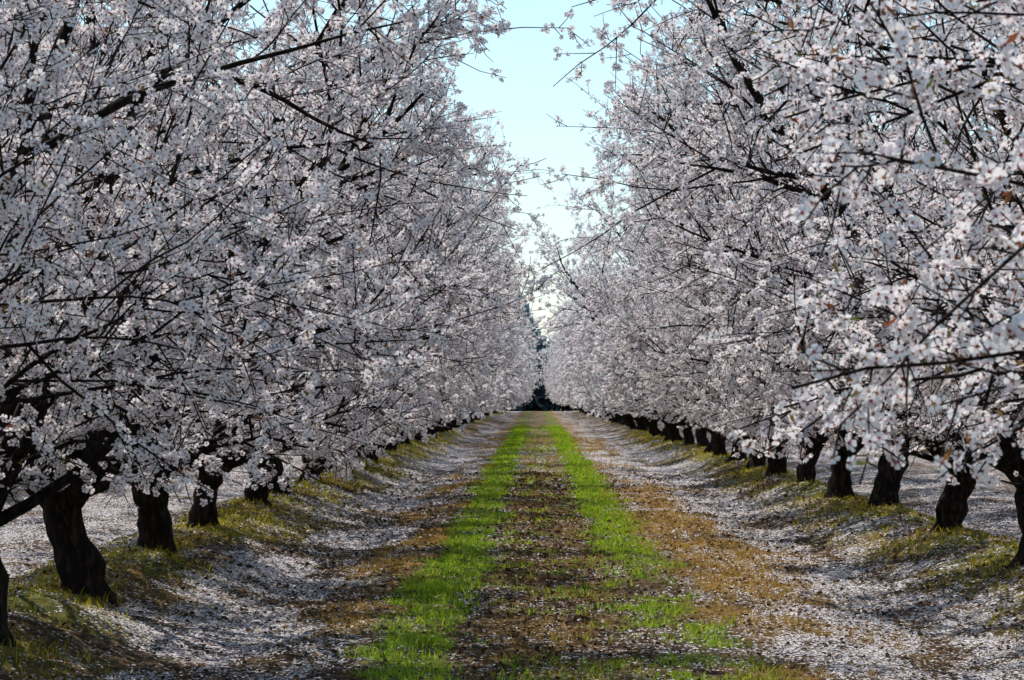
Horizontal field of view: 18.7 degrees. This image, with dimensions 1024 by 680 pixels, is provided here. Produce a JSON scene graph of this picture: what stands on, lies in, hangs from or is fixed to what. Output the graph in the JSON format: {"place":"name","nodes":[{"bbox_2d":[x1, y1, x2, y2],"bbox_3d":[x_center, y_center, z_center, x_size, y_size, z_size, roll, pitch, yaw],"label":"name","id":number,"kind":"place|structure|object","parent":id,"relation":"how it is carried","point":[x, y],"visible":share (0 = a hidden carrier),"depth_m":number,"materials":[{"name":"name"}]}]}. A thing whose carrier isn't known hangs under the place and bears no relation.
{"place":"outdoors","nodes":[
{"label":"outdoors","id":0,"kind":"place"},
{"bbox_2d":[0,409,1023,679],"bbox_3d":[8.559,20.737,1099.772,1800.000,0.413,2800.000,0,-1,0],"label":"ground","id":1,"kind":"structure","parent":0,"point":[480,433],"depth_m":23.95,"materials":[{"name":"soil"}]},
{"bbox_2d":[0,0,444,506],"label":"almond tree","id":2,"kind":"object","parent":1,"relation":"on","point":[23,237],"visible":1,"depth_m":12.50,"materials":[{"name":"white plant"}]},
{"bbox_2d":[0,0,537,554],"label":"almond tree","id":3,"kind":"object","parent":1,"relation":"on","point":[154,524],"visible":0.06,"depth_m":25.55,"materials":[{"name":"white plant"}]},
{"bbox_2d":[0,0,559,646],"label":"almond tree","id":4,"kind":"object","parent":1,"relation":"on","point":[14,448],"visible":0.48,"depth_m":16.42,"materials":[{"name":"white plant"}]},
{"bbox_2d":[0,0,595,606],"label":"almond tree","id":5,"kind":"object","parent":1,"relation":"on","point":[80,562],"visible":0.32,"depth_m":20.04,"materials":[{"name":"white plant"}]},
{"bbox_2d":[58,35,543,507],"bbox_3d":[-2.936,-0.780,35.777,6.210,5.645,6.339,0,-1,24],"label":"almond tree","id":6,"kind":"object","parent":1,"relation":"on","point":[250,494],"visible":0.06,"depth_m":35.95,"materials":[{"name":"white plant"}]},
{"bbox_2d":[48,0,554,527],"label":"almond tree","id":7,"kind":"object","parent":1,"relation":"on","point":[204,514],"visible":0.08,"depth_m":30.82,"materials":[{"name":"white plant"}]},
{"bbox_2d":[141,72,558,480],"bbox_3d":[-3.056,-0.942,45.942,7.036,6.347,5.951,-1,-1,39],"label":"almond tree","id":8,"kind":"object","parent":1,"relation":"on","point":[491,267],"visible":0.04,"depth_m":45.61,"materials":[{"name":"white plant"}]},
{"bbox_2d":[205,118,527,471],"bbox_3d":[-3.061,-0.756,50.565,6.753,6.138,6.893,0,-1,19],"label":"almond tree","id":9,"kind":"object","parent":1,"relation":"on","point":[486,340],"visible":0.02,"depth_m":50.41,"materials":[{"name":"white plant"}]},
{"bbox_2d":[229,108,555,464],"bbox_3d":[-3.126,-0.855,54.920,6.906,6.530,7.912,0,-1,-16],"label":"almond tree","id":10,"kind":"object","parent":1,"relation":"on","point":[537,223],"depth_m":53.95,"materials":[{"name":"white plant"}]},
{"bbox_2d":[261,60,531,493],"bbox_3d":[-2.917,-0.768,40.572,6.211,5.887,6.012,0,-1,10],"label":"almond tree","id":11,"kind":"object","parent":1,"relation":"on","point":[279,467],"visible":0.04,"depth_m":40.51,"materials":[{"name":"white plant"}]},
{"bbox_2d":[360,162,512,462],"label":"almond tree","id":12,"kind":"object","parent":1,"relation":"on","point":[373,456],"visible":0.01,"depth_m":59.93,"materials":[{"name":"white plant"}]},
{"bbox_2d":[397,333,521,445],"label":"almond tree","id":13,"kind":"object","parent":1,"relation":"on","point":[511,384],"depth_m":73.67,"materials":[{"name":"white plant"}]},
{"bbox_2d":[381,308,540,453],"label":"almond tree","id":14,"kind":"object","parent":1,"relation":"on","point":[485,397],"visible":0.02,"depth_m":65.04,"materials":[{"name":"white plant"}]},
{"bbox_2d":[377,197,549,451],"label":"almond tree","id":15,"kind":"object","parent":1,"relation":"on","point":[390,446],"visible":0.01,"depth_m":68.78,"materials":[{"name":"white plant"}]},
{"bbox_2d":[419,361,510,437],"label":"almond tree","id":16,"kind":"object","parent":1,"relation":"on","point":[424,427],"depth_m":89.50,"materials":[{"name":"plant"}]},
{"bbox_2d":[398,299,539,444],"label":"almond tree","id":17,"kind":"object","parent":1,"relation":"on","point":[408,441],"depth_m":78.79,"materials":[{"name":"white plant"}]},
{"bbox_2d":[410,255,527,440],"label":"almond tree","id":18,"kind":"object","parent":1,"relation":"on","point":[416,437],"visible":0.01,"depth_m":84.66,"materials":[{"name":"white plant"}]},
{"bbox_2d":[426,267,521,431],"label":"almond tree","id":19,"kind":"object","parent":1,"relation":"on","point":[427,428],"depth_m":98.51,"materials":[{"name":"white plant"}]},
{"bbox_2d":[427,326,524,438],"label":"almond tree","id":20,"kind":"object","parent":1,"relation":"on","point":[432,431],"visible":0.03,"depth_m":93.72,"materials":[{"name":"white plant"}]},
{"bbox_2d":[436,322,515,432],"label":"almond tree","id":21,"kind":"object","parent":1,"relation":"on","point":[440,429],"visible":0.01,"depth_m":103.72,"materials":[{"name":"plant"}]},
{"bbox_2d":[448,273,531,429],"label":"almond tree","id":22,"kind":"object","parent":1,"relation":"on","point":[449,427],"depth_m":113.14,"materials":[{"name":"white plant"}]},
{"bbox_2d":[453,365,532,427],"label":"almond tree","id":23,"kind":"object","parent":1,"relation":"on","point":[454,426],"visible":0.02,"depth_m":122.94,"materials":[{"name":"white plant"}]},
{"bbox_2d":[451,290,536,427],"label":"almond tree","id":24,"kind":"object","parent":1,"relation":"on","point":[501,409],"visible":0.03,"depth_m":118.33,"materials":[{"name":"white plant"}]},
{"bbox_2d":[442,324,555,431],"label":"almond tree","id":25,"kind":"object","parent":1,"relation":"on","point":[528,372],"visible":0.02,"depth_m":108.52,"materials":[{"name":"white plant"}]},
{"bbox_2d":[459,343,543,424],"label":"almond tree","id":26,"kind":"object","parent":1,"relation":"on","point":[463,420],"visible":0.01,"depth_m":137.77,"materials":[{"name":"white plant"}]},
{"bbox_2d":[470,362,532,416],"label":"almond tree","id":27,"kind":"object","parent":1,"relation":"on","point":[526,385],"visible":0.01,"depth_m":147.25,"materials":[{"name":"white plant"}]},
{"bbox_2d":[465,320,541,423],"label":"almond tree","id":28,"kind":"object","parent":1,"relation":"on","point":[466,422],"depth_m":143.50,"materials":[{"name":"white plant"}]},
{"bbox_2d":[473,362,535,419],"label":"almond tree","id":29,"kind":"object","parent":1,"relation":"on","point":[476,417],"visible":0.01,"depth_m":167.15,"materials":[{"name":"white plant"}]},
{"bbox_2d":[474,309,542,417],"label":"almond tree","id":30,"kind":"object","parent":1,"relation":"on","point":[533,380],"visible":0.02,"depth_m":171.13,"materials":[{"name":"white plant"}]},
{"bbox_2d":[471,338,545,416],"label":"almond tree","id":31,"kind":"object","parent":1,"relation":"on","point":[524,375],"depth_m":158.09,"materials":[{"name":"white plant"}]},
{"bbox_2d":[0,457,1023,679],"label":"leaf litter","id":32,"kind":"object","parent":1,"relation":"on","point":[522,535],"visible":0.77,"depth_m":24.65,"materials":[{"name":"plant"}]},
{"bbox_2d":[0,438,1023,679],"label":"fallen petals","id":33,"kind":"object","parent":1,"relation":"on","point":[520,455],"visible":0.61,"depth_m":28.79,"materials":[{"name":"white plant"}]},
{"bbox_2d":[0,429,1023,679],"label":"berm weeds","id":34,"kind":"object","parent":1,"relation":"on","point":[426,457],"visible":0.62,"depth_m":30.42,"materials":[{"name":"plant"}]},
{"bbox_2d":[498,297,539,411],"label":"almond tree","id":35,"kind":"object","parent":1,"relation":"on","point":[525,327],"visible":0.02,"depth_m":126.92,"materials":[{"name":"white plant"}]},
{"bbox_2d":[513,298,554,381],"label":"distant trees","id":36,"kind":"object","parent":1,"relation":"on","point":[539,347],"depth_m":423.47,"materials":[{"name":"green plant"}]},
{"bbox_2d":[503,373,579,410],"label":"distant windbreak","id":37,"kind":"object","parent":1,"relation":"on","point":[539,401],"visible":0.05,"depth_m":287.35,"materials":[{"name":"green plant"}]},
{"bbox_2d":[544,327,562,399],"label":"almond tree","id":38,"kind":"object","parent":1,"relation":"on","point":[550,370],"visible":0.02,"depth_m":166.18,"materials":[{"name":"white plant"}]},
{"bbox_2d":[540,328,568,398],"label":"almond tree","id":39,"kind":"object","parent":1,"relation":"on","point":[554,362],"visible":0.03,"depth_m":179.32,"materials":[{"name":"white plant"}]},
{"bbox_2d":[547,343,562,402],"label":"almond tree","id":40,"kind":"object","parent":1,"relation":"on","point":[552,367],"visible":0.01,"depth_m":195.32,"materials":[{"name":"white plant"}]},
{"bbox_2d":[537,331,590,413],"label":"almond tree","id":41,"kind":"object","parent":1,"relation":"on","point":[543,371],"visible":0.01,"depth_m":209.17,"materials":[{"name":"white plant"}]},
{"bbox_2d":[541,344,589,412],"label":"almond tree","id":42,"kind":"object","parent":1,"relation":"on","point":[548,384],"visible":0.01,"depth_m":213.72,"materials":[{"name":"white plant"}]},
{"bbox_2d":[336,424,810,679],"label":"grass strip","id":43,"kind":"object","parent":1,"relation":"on","point":[561,436],"depth_m":25.86,"materials":[{"name":"green plant"}]},
{"bbox_2d":[545,348,609,418],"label":"almond tree","id":44,"kind":"object","parent":1,"relation":"on","point":[565,392],"depth_m":160.09,"materials":[{"name":"white plant"}]},
{"bbox_2d":[542,337,618,422],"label":"almond tree","id":45,"kind":"object","parent":1,"relation":"on","point":[616,419],"visible":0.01,"depth_m":146.20,"materials":[{"name":"white plant"}]},
{"bbox_2d":[548,311,614,422],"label":"almond tree","id":46,"kind":"object","parent":1,"relation":"on","point":[612,419],"visible":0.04,"depth_m":151.16,"materials":[{"name":"white plant"}]},
{"bbox_2d":[541,307,624,424],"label":"almond tree","id":47,"kind":"object","parent":1,"relation":"on","point":[560,380],"depth_m":136.84,"materials":[{"name":"white plant"}]},
{"bbox_2d":[540,282,628,426],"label":"almond tree","id":48,"kind":"object","parent":1,"relation":"on","point":[570,395],"visible":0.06,"depth_m":126.81,"materials":[{"name":"white plant"}]},
{"bbox_2d":[547,324,625,424],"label":"almond tree","id":49,"kind":"object","parent":1,"relation":"on","point":[563,357],"visible":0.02,"depth_m":130.84,"materials":[{"name":"white plant"}]},
{"bbox_2d":[555,301,622,423],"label":"almond tree","id":50,"kind":"object","parent":1,"relation":"on","point":[620,418],"depth_m":141.53,"materials":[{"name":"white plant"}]},
{"bbox_2d":[559,274,635,428],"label":"almond tree","id":51,"kind":"object","parent":1,"relation":"on","point":[631,422],"depth_m":121.62,"materials":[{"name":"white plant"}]},
{"bbox_2d":[552,266,648,430],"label":"almond tree","id":52,"kind":"object","parent":1,"relation":"on","point":[629,415],"visible":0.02,"depth_m":112.04,"materials":[{"name":"white plant"}]},
{"bbox_2d":[541,239,670,441],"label":"almond tree","id":53,"kind":"object","parent":1,"relation":"on","point":[667,432],"visible":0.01,"depth_m":87.92,"materials":[{"name":"white plant"}]},
{"bbox_2d":[551,257,661,436],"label":"almond tree","id":54,"kind":"object","parent":1,"relation":"on","point":[654,429],"visible":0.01,"depth_m":97.68,"materials":[{"name":"white plant"}]},
{"bbox_2d":[548,246,664,436],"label":"almond tree","id":55,"kind":"object","parent":1,"relation":"on","point":[663,429],"depth_m":93.61,"materials":[{"name":"white plant"}]},
{"bbox_2d":[564,355,650,434],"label":"almond tree","id":56,"kind":"object","parent":1,"relation":"on","point":[647,425],"depth_m":102.09,"materials":[{"name":"plant"}]},
{"bbox_2d":[577,283,647,430],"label":"almond tree","id":57,"kind":"object","parent":1,"relation":"on","point":[640,422],"depth_m":107.41,"materials":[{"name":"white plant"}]},
{"bbox_2d":[516,148,727,457],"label":"almond tree","id":58,"kind":"object","parent":1,"relation":"on","point":[719,446],"visible":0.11,"depth_m":64.25,"materials":[{"name":"white plant"}]},
{"bbox_2d":[563,233,683,442],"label":"almond tree","id":59,"kind":"object","parent":1,"relation":"on","point":[674,434],"visible":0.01,"depth_m":82.64,"materials":[{"name":"white plant"}]},
{"bbox_2d":[553,208,694,445],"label":"almond tree","id":60,"kind":"object","parent":1,"relation":"on","point":[688,436],"visible":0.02,"depth_m":78.50,"materials":[{"name":"white plant"}]},
{"bbox_2d":[541,203,720,446],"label":"almond tree","id":61,"kind":"object","parent":1,"relation":"on","point":[701,437],"visible":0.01,"depth_m":73.47,"materials":[{"name":"white plant"}]},
{"bbox_2d":[538,117,750,463],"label":"almond tree","id":62,"kind":"object","parent":1,"relation":"on","point":[597,331],"visible":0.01,"depth_m":59.24,"materials":[{"name":"white plant"}]},
{"bbox_2d":[579,190,734,452],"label":"almond tree","id":63,"kind":"object","parent":1,"relation":"on","point":[708,448],"visible":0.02,"depth_m":68.53,"materials":[{"name":"white plant"}]},
{"bbox_2d":[571,94,819,467],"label":"almond tree","id":64,"kind":"object","parent":1,"relation":"on","point":[755,461],"visible":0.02,"depth_m":53.59,"materials":[{"name":"white plant"}]},
{"bbox_2d":[559,73,947,476],"bbox_3d":[4.138,-1.037,49.436,6.811,6.670,7.037,0,-1,-10],"label":"almond tree","id":65,"kind":"object","parent":1,"relation":"on","point":[776,464],"visible":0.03,"depth_m":49.30,"materials":[{"name":"white plant"}]},
{"bbox_2d":[576,97,980,482],"bbox_3d":[4.337,-0.666,44.382,6.471,5.763,6.340,0,-1,-13],"label":"almond tree","id":66,"kind":"object","parent":1,"relation":"on","point":[807,471],"visible":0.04,"depth_m":44.20,"materials":[{"name":"white plant"}]},
{"bbox_2d":[541,0,1023,486],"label":"almond tree","id":67,"kind":"object","parent":1,"relation":"on","point":[731,159],"visible":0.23,"depth_m":17.75,"materials":[{"name":"white plant"}]},
{"bbox_2d":[547,0,1023,568],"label":"almond tree","id":68,"kind":"object","parent":1,"relation":"on","point":[739,306],"visible":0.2,"depth_m":23.53,"materials":[{"name":"white plant"}]},
{"bbox_2d":[565,2,1008,498],"bbox_3d":[4.389,-1.197,39.373,7.357,6.637,6.222,0,-1,-16],"label":"almond tree","id":69,"kind":"object","parent":1,"relation":"on","point":[839,483],"visible":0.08,"depth_m":39.16,"materials":[{"name":"white plant"}]},
{"bbox_2d":[576,0,1020,507],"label":"almond tree","id":70,"kind":"object","parent":1,"relation":"on","point":[886,489],"visible":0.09,"depth_m":34.56,"materials":[{"name":"white plant"}]},
{"bbox_2d":[596,0,1022,533],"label":"almond tree","id":71,"kind":"object","parent":1,"relation":"on","point":[952,509],"visible":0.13,"depth_m":28.76,"materials":[{"name":"white plant"}]},
{"bbox_2d":[677,0,1023,468],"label":"almond tree","id":72,"kind":"object","parent":1,"relation":"on","point":[863,333],"visible":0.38,"depth_m":13.40,"materials":[{"name":"white plant"}]},
{"bbox_2d":[690,0,1023,489],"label":"almond tree","id":73,"kind":"object","parent":1,"relation":"on","point":[795,68],"visible":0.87,"depth_m":8.77,"materials":[{"name":"white plant"}]},
{"bbox_2d":[775,0,1023,473],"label":"almond tree","id":74,"kind":"object","parent":1,"relation":"on","point":[1000,342],"visible":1,"depth_m":6.23,"materials":[{"name":"white plant"}]},
{"bbox_2d":[4,0,1022,340],"label":"sky","id":75,"kind":"structure","parent":0,"point":[525,56],"materials":[{"name":"blue"}]},
{"bbox_2d":[194,436,1009,679],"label":"dry grass","id":76,"kind":"structure","parent":0,"point":[658,517],"depth_m":27.85,"materials":[{"name":"brown plant"}]}
]}

